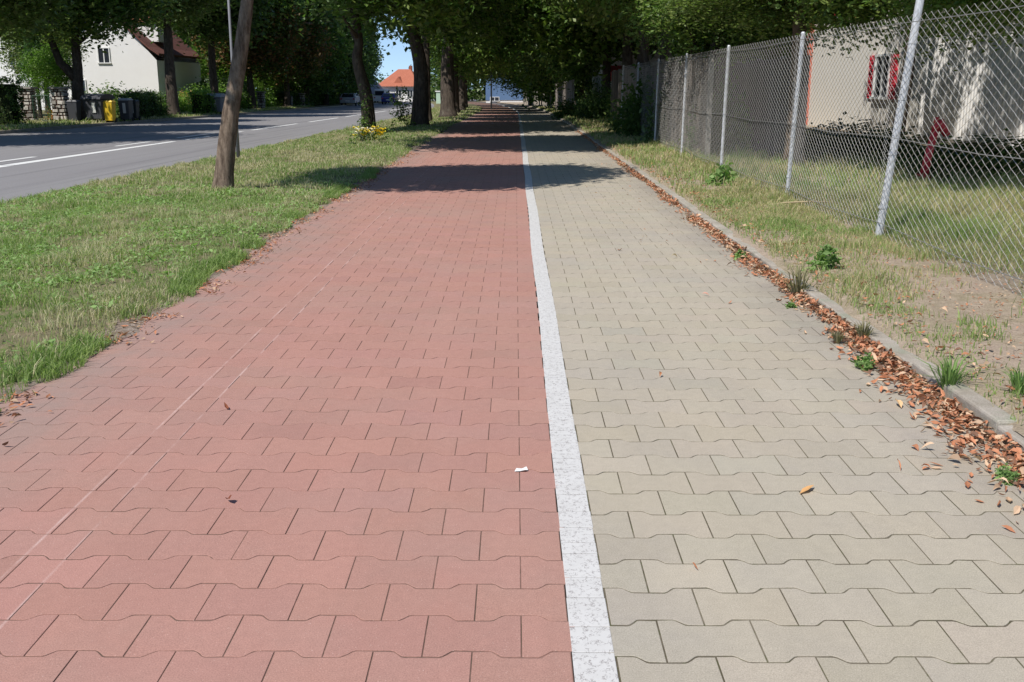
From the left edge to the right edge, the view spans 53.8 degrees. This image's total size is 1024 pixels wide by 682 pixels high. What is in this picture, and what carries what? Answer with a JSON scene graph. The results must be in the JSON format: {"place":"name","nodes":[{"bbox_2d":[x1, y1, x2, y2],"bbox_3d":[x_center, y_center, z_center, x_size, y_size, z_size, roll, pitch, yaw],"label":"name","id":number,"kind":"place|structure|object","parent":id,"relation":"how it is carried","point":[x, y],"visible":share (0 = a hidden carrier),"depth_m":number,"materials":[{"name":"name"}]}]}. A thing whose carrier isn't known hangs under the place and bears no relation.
{"place":"outdoors","nodes":[
{"label":"outdoors","id":0,"kind":"place"},
{"bbox_2d":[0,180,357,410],"bbox_3d":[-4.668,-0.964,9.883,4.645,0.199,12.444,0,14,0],"label":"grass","id":1,"kind":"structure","parent":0,"point":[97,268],"depth_m":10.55,"materials":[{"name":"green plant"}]},
{"bbox_2d":[0,101,380,130],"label":"roadside","id":2,"kind":"structure","parent":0,"point":[45,115],"depth_m":77.91,"materials":[{"name":"soil"}]},
{"bbox_2d":[0,75,29,125],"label":"hedge","id":3,"kind":"object","parent":2,"relation":"on","point":[10,106],"visible":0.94,"depth_m":43.20,"materials":[{"name":"green plant"}]},
{"bbox_2d":[0,33,51,109],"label":"annex house","id":4,"kind":"structure","parent":2,"relation":"on","point":[2,72],"depth_m":83.29,"materials":[{"name":"white paint"}]},
{"bbox_2d":[19,87,38,120],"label":"gate pillar","id":5,"kind":"structure","parent":2,"relation":"on","point":[28,92],"depth_m":49.01,"materials":[{"name":"stone"}]},
{"bbox_2d":[14,29,51,117],"bbox_3d":[-26.904,-15.387,56.814,2.778,5.844,3.240,-10,17,-34],"label":"conifer","id":6,"kind":"object","parent":2,"relation":"on","point":[40,114],"visible":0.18,"depth_m":56.57,"materials":[{"name":"green plant"}]},
{"bbox_2d":[0,19,89,112],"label":"garden tree","id":7,"kind":"object","parent":2,"relation":"on","point":[14,50],"visible":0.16,"depth_m":70.44,"materials":[{"name":"green plant"}]},
{"bbox_2d":[13,40,83,108],"bbox_3d":[-24.587,-14.024,53.948,3.430,4.605,3.445,0,14,0],"label":"garden tree","id":8,"kind":"object","parent":2,"relation":"on","point":[46,72],"visible":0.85,"depth_m":53.24,"materials":[{"name":"green plant"}]},
{"bbox_2d":[0,0,101,57],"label":"street tree","id":9,"kind":"object","parent":2,"relation":"on","point":[9,9],"visible":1,"depth_m":38.28,"materials":[{"name":"green plant"}]},
{"bbox_2d":[47,87,70,120],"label":"gate pillar","id":10,"kind":"structure","parent":2,"relation":"on","point":[59,97],"depth_m":49.24,"materials":[{"name":"stone"}]},
{"bbox_2d":[66,100,82,120],"bbox_3d":[-21.184,-11.131,48.907,0.520,1.058,0.603,0,14,0],"label":"wheelie bin","id":11,"kind":"object","parent":2,"relation":"on","point":[74,109],"visible":0.91,"depth_m":48.68,"materials":[{"name":"grey plastic"}]},
{"bbox_2d":[0,0,181,119],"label":"street tree","id":12,"kind":"object","parent":2,"relation":"on","point":[111,13],"visible":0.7,"depth_m":49.72,"materials":[{"name":"green plant"}]},
{"bbox_2d":[80,94,114,121],"bbox_3d":[-20.155,-11.355,49.249,1.160,1.370,1.135,5,15,18],"label":"waste container","id":13,"kind":"object","parent":2,"relation":"on","point":[93,106],"visible":0.76,"depth_m":48.81,"materials":[{"name":"grey plastic"}]},
{"bbox_2d":[103,100,116,121],"bbox_3d":[-19.553,-11.170,49.103,0.489,1.039,0.568,0,14,0],"label":"wheelie bin","id":14,"kind":"object","parent":2,"relation":"on","point":[109,106],"visible":1,"depth_m":48.89,"materials":[{"name":"yellow plastic"}]},
{"bbox_2d":[118,98,133,120],"bbox_3d":[-19.447,-11.658,50.893,0.582,1.132,0.673,0,14,0],"label":"wheelie bin","id":15,"kind":"object","parent":2,"relation":"on","point":[125,105],"visible":0.98,"depth_m":50.64,"materials":[{"name":"grey plastic"}]},
{"bbox_2d":[64,17,201,99],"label":"white house","id":16,"kind":"structure","parent":2,"relation":"on","point":[136,62],"depth_m":77.69,"materials":[{"name":"white plaster"},{"name":"brown roof tile"},{"name":"glass"}]},
{"bbox_2d":[116,87,169,119],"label":"hedge","id":17,"kind":"object","parent":2,"relation":"on","point":[150,103],"visible":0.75,"depth_m":56.59,"materials":[{"name":"green plant"}]},
{"bbox_2d":[0,104,313,129],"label":"grass","id":18,"kind":"structure","parent":2,"relation":"on","point":[40,123],"depth_m":48.72,"materials":[{"name":"green plant"}]},
{"bbox_2d":[130,0,240,114],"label":"street tree","id":19,"kind":"object","parent":2,"relation":"on","point":[197,8],"visible":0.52,"depth_m":61.64,"materials":[{"name":"green plant"}]},
{"bbox_2d":[186,88,217,114],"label":"hedge","id":20,"kind":"object","parent":2,"relation":"on","point":[200,104],"visible":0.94,"depth_m":65.31,"materials":[{"name":"green plant"}]},
{"bbox_2d":[137,0,283,92],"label":"street tree","id":21,"kind":"object","parent":2,"relation":"on","point":[209,36],"visible":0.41,"depth_m":71.84,"materials":[{"name":"green plant"}]},
{"bbox_2d":[185,41,254,85],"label":"garden tree","id":22,"kind":"object","parent":2,"relation":"on","point":[205,67],"visible":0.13,"depth_m":90.26,"materials":[{"name":"green plant"}]},
{"bbox_2d":[183,0,321,108],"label":"street tree","id":23,"kind":"object","parent":2,"relation":"on","point":[280,31],"visible":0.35,"depth_m":82.93,"materials":[{"name":"green plant"}]},
{"bbox_2d":[243,79,281,107],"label":"bush","id":24,"kind":"object","parent":2,"relation":"on","point":[269,101],"visible":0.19,"depth_m":92.42,"materials":[{"name":"green plant"}]},
{"bbox_2d":[252,0,338,106],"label":"street tree","id":25,"kind":"object","parent":2,"relation":"on","point":[313,58],"visible":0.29,"depth_m":94.30,"materials":[{"name":"green plant"}]},
{"bbox_2d":[274,1,353,104],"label":"street tree","id":26,"kind":"object","parent":2,"relation":"on","point":[330,74],"visible":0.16,"depth_m":104.44,"materials":[{"name":"green plant"}]},
{"bbox_2d":[274,89,356,106],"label":"hedge","id":27,"kind":"object","parent":2,"relation":"on","point":[317,97],"visible":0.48,"depth_m":111.94,"materials":[{"name":"green plant"}]},
{"bbox_2d":[300,2,377,104],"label":"street tree","id":28,"kind":"object","parent":2,"relation":"on","point":[350,72],"visible":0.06,"depth_m":115.54,"materials":[{"name":"green plant"}]},
{"bbox_2d":[333,6,383,103],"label":"street tree","id":29,"kind":"object","parent":2,"relation":"on","point":[373,50],"visible":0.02,"depth_m":126.95,"materials":[{"name":"green plant"}]},
{"bbox_2d":[0,101,477,411],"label":"verge","id":30,"kind":"structure","parent":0,"point":[23,335],"depth_m":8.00,"materials":[{"name":"plant"}]},
{"bbox_2d":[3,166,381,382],"bbox_3d":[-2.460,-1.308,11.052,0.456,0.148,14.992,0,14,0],"label":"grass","id":31,"kind":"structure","parent":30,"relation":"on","point":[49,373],"depth_m":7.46,"materials":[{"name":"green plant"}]},
{"bbox_2d":[0,122,452,208],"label":"grass","id":32,"kind":"structure","parent":30,"relation":"on","point":[341,143],"depth_m":18.26,"materials":[{"name":"green plant"}]},
{"bbox_2d":[211,0,253,191],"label":"street tree","id":33,"kind":"object","parent":30,"relation":"on","point":[225,160],"visible":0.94,"depth_m":14.45,"materials":[{"name":"brown plant"}]},
{"bbox_2d":[345,126,395,140],"bbox_3d":[-4.002,-5.802,28.459,1.401,0.533,0.853,0,14,0],"label":"flower bunch","id":34,"kind":"object","parent":30,"relation":"on","point":[361,134],"visible":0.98,"depth_m":28.33,"materials":[{"name":"yellow plant"}]},
{"bbox_2d":[291,0,497,133],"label":"street tree","id":35,"kind":"object","parent":30,"relation":"on","point":[363,11],"visible":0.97,"depth_m":31.68,"materials":[{"name":"green plant"}]},
{"bbox_2d":[352,84,396,132],"bbox_3d":[-4.494,-7.465,32.910,1.442,1.778,1.190,0,14,0],"label":"ivy","id":36,"kind":"object","parent":35,"relation":"attached to","point":[363,120],"visible":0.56,"depth_m":32.88,"materials":[{"name":"green plant"}]},
{"bbox_2d":[389,85,415,125],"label":"sucker shoots","id":37,"kind":"object","parent":30,"relation":"on","point":[401,111],"visible":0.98,"depth_m":37.30,"materials":[{"name":"green plant"}]},
{"bbox_2d":[338,106,481,129],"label":"grass","id":38,"kind":"structure","parent":30,"relation":"on","point":[470,110],"depth_m":49.89,"materials":[{"name":"green plant"}]},
{"bbox_2d":[357,0,536,125],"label":"street tree","id":39,"kind":"object","parent":30,"relation":"on","point":[420,111],"visible":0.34,"depth_m":37.26,"materials":[{"name":"green plant"}]},
{"bbox_2d":[403,5,532,113],"bbox_3d":[-2.682,-19.194,61.287,9.165,10.887,9.808,0,14,0],"label":"street tree","id":40,"kind":"object","parent":30,"relation":"on","point":[492,55],"visible":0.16,"depth_m":60.99,"materials":[{"name":"green plant"}]},
{"bbox_2d":[422,0,523,120],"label":"street tree","id":41,"kind":"object","parent":30,"relation":"on","point":[426,49],"visible":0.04,"depth_m":44.39,"materials":[{"name":"green plant"}]},
{"bbox_2d":[430,56,518,107],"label":"street tree","id":42,"kind":"object","parent":30,"relation":"on","point":[466,95],"visible":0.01,"depth_m":83.18,"materials":[{"name":"green plant"}]},
{"bbox_2d":[430,29,526,110],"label":"street tree","id":43,"kind":"object","parent":30,"relation":"on","point":[462,106],"visible":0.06,"depth_m":71.66,"materials":[{"name":"green plant"}]},
{"bbox_2d":[422,0,535,117],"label":"street tree","id":44,"kind":"object","parent":30,"relation":"on","point":[447,99],"visible":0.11,"depth_m":51.96,"materials":[{"name":"green plant"}]},
{"bbox_2d":[0,99,481,201],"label":"road","id":45,"kind":"structure","parent":0,"point":[19,180],"depth_m":31.17,"materials":[{"name":"grey asphalt"}]},
{"bbox_2d":[0,104,431,166],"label":"road markings","id":46,"kind":"object","parent":45,"relation":"on","point":[13,164],"visible":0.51,"depth_m":26.87,"materials":[{"name":"paint"}]},
{"bbox_2d":[0,112,574,681],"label":"bike path","id":47,"kind":"structure","parent":0,"point":[250,326],"depth_m":4.08,"materials":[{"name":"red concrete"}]},
{"bbox_2d":[0,152,418,445],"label":"leaf litter","id":48,"kind":"object","parent":47,"relation":"on","point":[119,340],"visible":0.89,"depth_m":8.35,"materials":[{"name":"brown plant"}]},
{"bbox_2d":[0,115,473,403],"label":"edge dirt","id":49,"kind":"structure","parent":47,"relation":"on","point":[124,329],"depth_m":6.57,"materials":[{"name":"soil"}]},
{"bbox_2d":[501,105,618,681],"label":"white path line","id":50,"kind":"object","parent":47,"relation":"on","point":[593,659],"visible":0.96,"depth_m":3.70,"materials":[{"name":"paint"}]},
{"bbox_2d":[374,5,484,89],"label":"sky","id":51,"kind":"structure","parent":0,"point":[398,59],"materials":[{"name":"blue"}]},
{"bbox_2d":[468,102,515,111],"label":"bike path","id":52,"kind":"structure","parent":0,"point":[486,107],"depth_m":86.81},
{"bbox_2d":[432,90,574,681],"bbox_3d":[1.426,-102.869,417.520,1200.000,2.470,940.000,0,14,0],"label":"ground","id":53,"kind":"structure","parent":0,"point":[483,96],"depth_m":5.19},
{"bbox_2d":[0,101,401,133],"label":"kerb far side","id":54,"kind":"structure","parent":53,"relation":"on","point":[78,126],"depth_m":51.06,"materials":[{"name":"concrete"}]},
{"bbox_2d":[379,66,413,101],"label":"orange roof house","id":55,"kind":"structure","parent":53,"relation":"on","point":[399,78],"depth_m":173.03,"materials":[{"name":"tile"}]},
{"bbox_2d":[374,65,542,101],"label":"woodland","id":56,"kind":"object","parent":53,"relation":"on","point":[435,82],"visible":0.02,"depth_m":178.79,"materials":[{"name":"green plant"}]},
{"bbox_2d":[486,78,522,103],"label":"blue building","id":57,"kind":"structure","parent":53,"relation":"on","point":[498,96],"depth_m":145.76,"materials":[{"name":"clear glass"}]},
{"bbox_2d":[806,5,1023,148],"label":"white building","id":58,"kind":"structure","parent":53,"relation":"on","point":[1005,70],"depth_m":26.02,"materials":[{"name":"paint"}]},
{"bbox_2d":[869,53,891,99],"bbox_3d":[10.852,-7.765,29.666,0.140,1.290,1.390,0,14,0],"label":"window frame","id":59,"kind":"structure","parent":58,"relation":"in","point":[885,62],"depth_m":29.67,"materials":[{"name":"white wood"}]},
{"bbox_2d":[482,101,1023,435],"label":"verge","id":60,"kind":"structure","parent":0,"point":[960,297],"depth_m":6.78,"materials":[{"name":"soil"}]},
{"bbox_2d":[488,63,533,105],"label":"tree","id":61,"kind":"object","parent":60,"relation":"on","point":[507,83],"visible":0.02,"depth_m":99.16,"materials":[{"name":"green plant"}]},
{"bbox_2d":[506,14,591,101],"bbox_3d":[4.773,-21.878,64.456,11.257,14.379,10.572,0,14,0],"label":"tree","id":62,"kind":"object","parent":60,"relation":"on","point":[541,74],"visible":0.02,"depth_m":64.97,"materials":[{"name":"green plant"}]},
{"bbox_2d":[509,51,591,109],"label":"tree","id":63,"kind":"object","parent":60,"relation":"on","point":[538,88],"visible":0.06,"depth_m":75.20,"materials":[{"name":"green plant"}]},
{"bbox_2d":[524,28,599,91],"bbox_3d":[5.820,-20.015,56.819,10.494,14.380,10.798,0,14,0],"label":"tree","id":64,"kind":"object","parent":60,"relation":"on","point":[573,73],"visible":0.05,"depth_m":57.52,"materials":[{"name":"green plant"}]},
{"bbox_2d":[555,79,574,109],"bbox_3d":[3.273,-15.501,64.162,0.190,2.053,20.130,0,14,0],"label":"fence","id":65,"kind":"object","parent":60,"relation":"on","point":[566,93],"visible":0.54,"depth_m":61.19,"materials":[{"name":"wood"}]},
{"bbox_2d":[533,104,611,129],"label":"grass","id":66,"kind":"structure","parent":60,"relation":"on","point":[579,123],"depth_m":39.55,"materials":[{"name":"green plant"}]},
{"bbox_2d":[546,87,600,119],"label":"shrub","id":67,"kind":"object","parent":60,"relation":"on","point":[565,109],"visible":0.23,"depth_m":48.25,"materials":[{"name":"green plant"}]},
{"bbox_2d":[498,0,660,95],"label":"tree","id":68,"kind":"object","parent":60,"relation":"on","point":[579,46],"visible":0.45,"depth_m":49.81,"materials":[{"name":"green plant"}]},
{"bbox_2d":[569,76,610,121],"bbox_3d":[3.760,-9.812,42.673,2.701,2.734,4.564,0,14,0],"label":"shrub","id":69,"kind":"object","parent":60,"relation":"on","point":[592,107],"visible":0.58,"depth_m":42.38,"materials":[{"name":"green plant"}]},
{"bbox_2d":[536,0,668,64],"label":"tree","id":70,"kind":"object","parent":60,"relation":"on","point":[643,46],"visible":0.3,"depth_m":29.99,"materials":[{"name":"green plant"}]},
{"bbox_2d":[525,1,681,69],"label":"tree","id":71,"kind":"object","parent":60,"relation":"on","point":[627,55],"visible":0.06,"depth_m":44.08,"materials":[{"name":"green plant"}]},
{"bbox_2d":[540,0,674,44],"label":"tree","id":72,"kind":"object","parent":60,"relation":"on","point":[573,22],"visible":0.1,"depth_m":39.05,"materials":[{"name":"green plant"}]},
{"bbox_2d":[599,74,642,133],"bbox_3d":[4.515,-6.766,30.334,4.065,2.929,2.397,0,14,0],"label":"shrub","id":73,"kind":"object","parent":60,"relation":"on","point":[620,114],"visible":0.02,"depth_m":29.95,"materials":[{"name":"green plant"}]},
{"bbox_2d":[541,0,704,66],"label":"tree","id":74,"kind":"object","parent":60,"relation":"on","point":[640,58],"visible":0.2,"depth_m":34.44,"materials":[{"name":"green plant"}]},
{"bbox_2d":[610,43,684,136],"bbox_3d":[4.404,-6.500,28.471,4.147,3.906,1.488,-6,15,-22],"label":"shrub","id":75,"kind":"object","parent":60,"relation":"on","point":[628,122],"visible":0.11,"depth_m":27.79,"materials":[{"name":"green plant"}]},
{"bbox_2d":[588,0,714,59],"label":"tree","id":76,"kind":"object","parent":60,"relation":"on","point":[620,15],"visible":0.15,"depth_m":26.96,"materials":[{"name":"green plant"}]},
{"bbox_2d":[611,55,714,156],"bbox_3d":[3.934,-7.118,29.915,0.137,2.035,20.420,0,14,0],"label":"plank fence","id":77,"kind":"object","parent":60,"relation":"on","point":[616,82],"visible":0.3,"depth_m":22.94,"materials":[{"name":"wood"}]},
{"bbox_2d":[592,32,759,96],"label":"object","id":78,"kind":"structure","parent":60,"relation":"on","point":[619,63],"depth_m":53.94,"materials":[{"name":"green plant"}]},
{"bbox_2d":[633,45,743,141],"bbox_3d":[4.624,-5.482,24.770,3.885,3.515,1.486,13,19,43],"label":"shrub","id":79,"kind":"object","parent":60,"relation":"on","point":[648,136],"visible":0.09,"depth_m":25.24,"materials":[{"name":"green plant"}]},
{"bbox_2d":[650,23,766,62],"bbox_3d":[11.103,-16.267,49.403,9.121,10.635,8.620,12,19,40],"label":"tree","id":80,"kind":"object","parent":60,"relation":"on","point":[705,46],"visible":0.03,"depth_m":49.03,"materials":[{"name":"green plant"}]},
{"bbox_2d":[678,59,754,154],"bbox_3d":[4.734,-4.622,21.862,1.483,2.929,3.361,14,20,43],"label":"shrub","id":81,"kind":"object","parent":60,"relation":"on","point":[743,114],"visible":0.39,"depth_m":21.45,"materials":[{"name":"green plant"}]},
{"bbox_2d":[704,160,739,185],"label":"weed","id":82,"kind":"object","parent":60,"relation":"on","point":[721,172],"visible":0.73,"depth_m":14.70,"materials":[{"name":"green plant"}]},
{"bbox_2d":[609,0,843,122],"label":"tree","id":83,"kind":"object","parent":60,"relation":"on","point":[667,23],"visible":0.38,"depth_m":22.58,"materials":[{"name":"green plant"}]},
{"bbox_2d":[726,14,791,63],"bbox_3d":[12.141,-13.847,41.918,8.223,9.480,8.021,3,15,12],"label":"tree","id":84,"kind":"object","parent":60,"relation":"on","point":[773,55],"visible":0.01,"depth_m":41.44,"materials":[{"name":"green plant"}]},
{"bbox_2d":[713,55,809,165],"bbox_3d":[5.245,-6.487,27.471,0.137,2.000,20.068,0,14,0],"label":"board fence","id":85,"kind":"object","parent":60,"relation":"on","point":[777,102],"visible":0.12,"depth_m":20.06,"materials":[{"name":"wood"}]},
{"bbox_2d":[647,0,906,162],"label":"tree","id":86,"kind":"object","parent":60,"relation":"on","point":[768,12],"visible":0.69,"depth_m":17.96,"materials":[{"name":"green plant"}]},
{"bbox_2d":[582,126,1023,208],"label":"grass","id":87,"kind":"structure","parent":60,"relation":"on","point":[682,160],"depth_m":16.12,"materials":[{"name":"green plant"}]},
{"bbox_2d":[603,139,1023,409],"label":"leaf litter","id":88,"kind":"object","parent":60,"relation":"on","point":[951,353],"visible":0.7,"depth_m":6.50,"materials":[{"name":"plant"}]},
{"bbox_2d":[621,0,1023,297],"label":"wire fence","id":89,"kind":"object","parent":60,"relation":"on","point":[883,206],"visible":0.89,"depth_m":10.49,"materials":[{"name":"metal"}]},
{"bbox_2d":[801,244,844,271],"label":"weed","id":90,"kind":"object","parent":60,"relation":"on","point":[825,258],"visible":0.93,"depth_m":7.98,"materials":[{"name":"green plant"}]},
{"bbox_2d":[748,112,939,157],"bbox_3d":[7.035,-4.106,21.120,4.111,1.367,4.216,-8,16,-30],"label":"shrub","id":91,"kind":"object","parent":60,"relation":"on","point":[882,139],"visible":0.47,"depth_m":20.59,"materials":[{"name":"green plant"}]},
{"bbox_2d":[676,176,1023,423],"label":"grass","id":92,"kind":"structure","parent":60,"relation":"on","point":[787,216],"depth_m":9.39,"materials":[{"name":"green plant"}]},
{"bbox_2d":[762,0,1023,72],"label":"tree","id":93,"kind":"object","parent":60,"relation":"on","point":[933,6],"visible":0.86,"depth_m":14.28,"materials":[{"name":"green plant"}]},
{"bbox_2d":[771,227,1023,390],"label":"soil debris","id":94,"kind":"object","parent":60,"relation":"on","point":[943,296],"visible":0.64,"depth_m":7.03,"materials":[{"name":"brown soil"}]},
{"bbox_2d":[892,7,915,134],"bbox_3d":[8.663,-8.452,20.988,7.139,9.210,12.380,-5,15,-18],"label":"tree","id":95,"kind":"object","parent":60,"relation":"on","point":[907,103],"visible":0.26,"depth_m":24.12,"materials":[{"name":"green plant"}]},
{"bbox_2d":[916,117,950,178],"bbox_3d":[6.524,-2.960,15.630,0.452,0.988,0.220,0,14,0],"label":"standpipe","id":96,"kind":"object","parent":60,"relation":"on","point":[931,138],"visible":0.73,"depth_m":15.55,"materials":[{"name":"red metal"}]},
{"bbox_2d":[871,128,1023,171],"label":"shrub","id":97,"kind":"object","parent":60,"relation":"on","point":[1004,152],"visible":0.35,"depth_m":18.10,"materials":[{"name":"green plant"}]},
{"bbox_2d":[876,145,1023,179],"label":"shrub","id":98,"kind":"object","parent":60,"relation":"on","point":[972,162],"visible":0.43,"depth_m":16.15,"materials":[{"name":"green plant"}]},
{"bbox_2d":[992,366,1023,393],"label":"weed","id":99,"kind":"object","parent":60,"relation":"on","point":[1016,378],"visible":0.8,"depth_m":4.76,"materials":[{"name":"green plant"}]},
{"bbox_2d":[519,112,1023,681],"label":"footpath","id":100,"kind":"structure","parent":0,"point":[861,446],"depth_m":3.98,"materials":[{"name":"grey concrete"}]},
{"bbox_2d":[769,263,821,293],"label":"weed","id":101,"kind":"object","parent":100,"relation":"on","point":[795,288],"visible":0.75,"depth_m":7.36,"materials":[{"name":"green plant"}]},
{"bbox_2d":[575,131,1023,532],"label":"leaf litter","id":102,"kind":"object","parent":100,"relation":"on","point":[868,345],"visible":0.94,"depth_m":5.21,"materials":[{"name":"brown plant"}]},
{"bbox_2d":[850,352,877,370],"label":"weed","id":103,"kind":"object","parent":100,"relation":"on","point":[858,362],"visible":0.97,"depth_m":5.48,"materials":[{"name":"green plant"}]},
{"bbox_2d":[994,463,1020,485],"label":"weed","id":104,"kind":"object","parent":100,"relation":"on","point":[1007,471],"visible":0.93,"depth_m":3.95,"materials":[{"name":"green plant"}]},
{"bbox_2d":[527,106,1023,450],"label":"kerb","id":105,"kind":"structure","parent":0,"point":[995,416],"depth_m":5.58,"materials":[{"name":"concrete"}]},
{"bbox_2d":[921,352,987,389],"bbox_3d":[2.170,0.159,4.977,0.396,0.190,0.403,0,14,0],"label":"weed","id":106,"kind":"object","parent":105,"relation":"on","point":[950,375],"visible":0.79,"depth_m":4.97,"materials":[{"name":"green plant"}]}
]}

